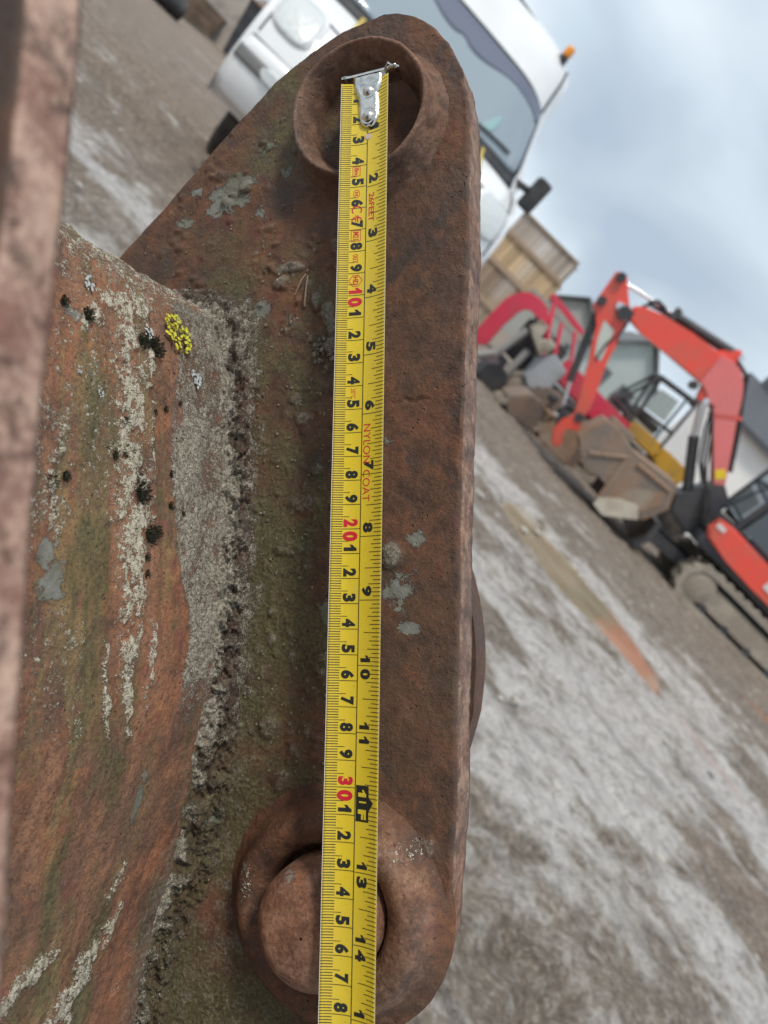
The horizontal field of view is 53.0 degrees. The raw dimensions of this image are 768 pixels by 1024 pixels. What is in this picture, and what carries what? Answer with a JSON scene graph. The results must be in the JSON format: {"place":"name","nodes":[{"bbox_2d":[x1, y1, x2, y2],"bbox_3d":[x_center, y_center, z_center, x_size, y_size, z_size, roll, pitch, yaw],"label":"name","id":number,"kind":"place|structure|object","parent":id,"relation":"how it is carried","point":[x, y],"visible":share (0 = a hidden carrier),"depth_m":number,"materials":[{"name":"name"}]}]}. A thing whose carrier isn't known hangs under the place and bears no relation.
{"place":"outdoors","nodes":[
{"label":"outdoors","id":0,"kind":"place"},
{"bbox_2d":[62,0,767,1023],"bbox_3d":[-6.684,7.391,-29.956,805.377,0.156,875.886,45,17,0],"label":"ground","id":1,"kind":"structure","parent":0,"point":[592,908],"depth_m":2.98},
{"bbox_2d":[155,0,188,20],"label":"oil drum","id":2,"kind":"object","parent":1,"relation":"on","point":[176,10],"visible":1,"depth_m":20.47,"materials":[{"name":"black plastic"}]},
{"bbox_2d":[183,0,227,35],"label":"sleeper wall","id":3,"kind":"structure","parent":1,"relation":"on","point":[208,19],"depth_m":30.20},
{"bbox_2d":[196,0,268,50],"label":"spoil heap","id":4,"kind":"object","parent":1,"relation":"on","point":[231,12],"visible":0.05,"depth_m":33.76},
{"bbox_2d":[0,0,485,1023],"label":"excavator bucket","id":5,"kind":"object","parent":1,"relation":"on","point":[166,408],"visible":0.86,"depth_m":0.33,"materials":[{"name":"metal"}]},
{"bbox_2d":[318,61,401,1023],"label":"tape measure","id":6,"kind":"object","parent":5,"relation":"hanging from","point":[347,974],"visible":1,"depth_m":0.31,"materials":[{"name":"yellow metal"}]},
{"bbox_2d":[223,0,263,55],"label":"skip","id":7,"kind":"object","parent":1,"relation":"on","point":[253,10],"visible":0.15,"depth_m":29.06,"materials":[{"name":"metal"}]},
{"bbox_2d":[206,0,574,265],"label":"tipper van","id":8,"kind":"object","parent":1,"relation":"on","point":[512,59],"visible":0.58,"depth_m":5.73,"materials":[{"name":"white metal"}]},
{"bbox_2d":[76,111,767,961],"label":"pebbles","id":9,"kind":"object","parent":1,"relation":"on","point":[516,701],"visible":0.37,"depth_m":3.14,"materials":[{"name":"stone"}]},
{"bbox_2d":[478,298,492,326],"bbox_3d":[1.779,-4.254,16.000,1.100,0.585,1.200,45,17,0],"label":"timber crate","id":10,"kind":"object","parent":1,"relation":"on","point":[486,312],"visible":0.07,"depth_m":15.42,"materials":[{"name":"brown wood"}]},
{"bbox_2d":[480,256,525,310],"bbox_3d":[2.251,-4.656,15.813,1.200,0.695,1.200,45,17,0],"label":"timber crate","id":11,"kind":"object","parent":10,"relation":"on","point":[492,272],"visible":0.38,"depth_m":15.27,"materials":[{"name":"brown wood"}]},
{"bbox_2d":[490,231,561,300],"bbox_3d":[2.862,-4.898,15.631,1.540,0.555,1.200,45,17,0],"label":"timber crate","id":12,"kind":"object","parent":11,"relation":"on","point":[509,253],"visible":0.73,"depth_m":15.10,"materials":[{"name":"brown wood"}]},
{"bbox_2d":[508,212,579,287],"bbox_3d":[3.206,-5.271,15.478,1.500,0.495,1.200,45,17,0],"label":"timber crate","id":13,"kind":"object","parent":12,"relation":"on","point":[560,263],"visible":0.8,"depth_m":14.95,"materials":[{"name":"wood"}]},
{"bbox_2d":[477,354,507,392],"bbox_3d":[1.419,-1.757,9.678,0.470,0.405,0.362,39,18,-19],"label":"loose bucket","id":14,"kind":"object","parent":1,"relation":"on","point":[491,374],"visible":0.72,"depth_m":9.53,"materials":[{"name":"metal"}]},
{"bbox_2d":[492,385,545,430],"bbox_3d":[1.704,-1.375,9.358,0.560,0.459,0.420,39,18,-19],"label":"loose bucket","id":15,"kind":"object","parent":1,"relation":"on","point":[522,403],"visible":1,"depth_m":9.23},
{"bbox_2d":[502,294,594,350],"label":"cottage","id":16,"kind":"structure","parent":1,"relation":"on","point":[580,309],"depth_m":34.09,"materials":[{"name":"paint"}]},
{"bbox_2d":[563,342,570,350],"bbox_3d":[8.027,-7.043,34.160,0.620,0.800,0.075,49,17,11],"label":"window","id":17,"kind":"structure","parent":16,"relation":"in","point":[566,346],"depth_m":34.08,"materials":[{"name":"grey glass"}]},
{"bbox_2d":[477,287,630,482],"bbox_3d":[2.470,-1.815,10.539,2.617,1.430,1.630,45,17,0],"label":"mini digger","id":18,"kind":"object","parent":1,"relation":"on","point":[535,351],"visible":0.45,"depth_m":10.03,"materials":[{"name":"metal"}]},
{"bbox_2d":[533,395,574,436],"bbox_3d":[2.152,-1.275,9.923,0.900,0.593,0.700,43,17,-8],"label":"pallet of parts","id":19,"kind":"object","parent":1,"relation":"on","point":[554,415],"visible":0.27,"depth_m":9.73,"materials":[{"name":"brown wood"}]},
{"bbox_2d":[532,419,586,467],"bbox_3d":[2.295,-0.987,9.647,0.650,0.567,0.478,51,18,19],"label":"loose bucket","id":20,"kind":"object","parent":1,"relation":"on","point":[567,451],"visible":0.54,"depth_m":9.46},
{"bbox_2d":[499,500,659,692],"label":"puddle","id":21,"kind":"object","parent":1,"relation":"on","point":[558,568],"visible":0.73,"depth_m":4.60,"materials":[{"name":"liquid"}]},
{"bbox_2d":[556,331,659,414],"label":"cottage","id":22,"kind":"structure","parent":1,"relation":"on","point":[634,358],"depth_m":26.45,"materials":[{"name":"paint"}]},
{"bbox_2d":[599,367,612,385],"bbox_3d":[7.385,-4.720,26.573,0.620,0.800,0.075,43,17,-6],"label":"window","id":23,"kind":"structure","parent":22,"relation":"in","point":[607,373],"depth_m":26.50,"materials":[{"name":"grey glass"}]},
{"bbox_2d":[607,384,635,411],"bbox_3d":[8.214,-3.940,26.688,0.620,0.800,0.075,43,17,-6],"label":"window","id":24,"kind":"structure","parent":22,"relation":"in","point":[631,397],"depth_m":26.60,"materials":[{"name":"grey glass"}]},
{"bbox_2d":[579,373,698,536],"bbox_3d":[3.814,-0.844,10.862,2.020,1.720,1.180,45,17,0],"label":"site dumper","id":25,"kind":"object","parent":1,"relation":"on","point":[643,428],"visible":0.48,"depth_m":10.54,"materials":[{"name":"metal"}]},
{"bbox_2d":[551,272,767,682],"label":"mini digger","id":26,"kind":"object","parent":1,"relation":"on","point":[722,582],"visible":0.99,"depth_m":7.94,"materials":[{"name":"metal"}]},
{"bbox_2d":[723,510,767,536],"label":"cab window","id":27,"kind":"structure","parent":26,"relation":"in","point":[726,512],"depth_m":8.65,"materials":[{"name":"black glass"}]},
{"bbox_2d":[743,512,767,554],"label":"cab window","id":28,"kind":"structure","parent":26,"relation":"in","point":[757,531],"depth_m":7.76,"materials":[{"name":"grey glass"}]},
{"bbox_2d":[643,373,767,543],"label":"workshop","id":29,"kind":"structure","parent":1,"relation":"on","point":[751,462],"depth_m":19.02,"materials":[{"name":"white painted plaster"},{"name":"slate"}]},
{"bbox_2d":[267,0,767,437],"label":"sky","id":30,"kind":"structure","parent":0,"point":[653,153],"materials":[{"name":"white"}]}
]}

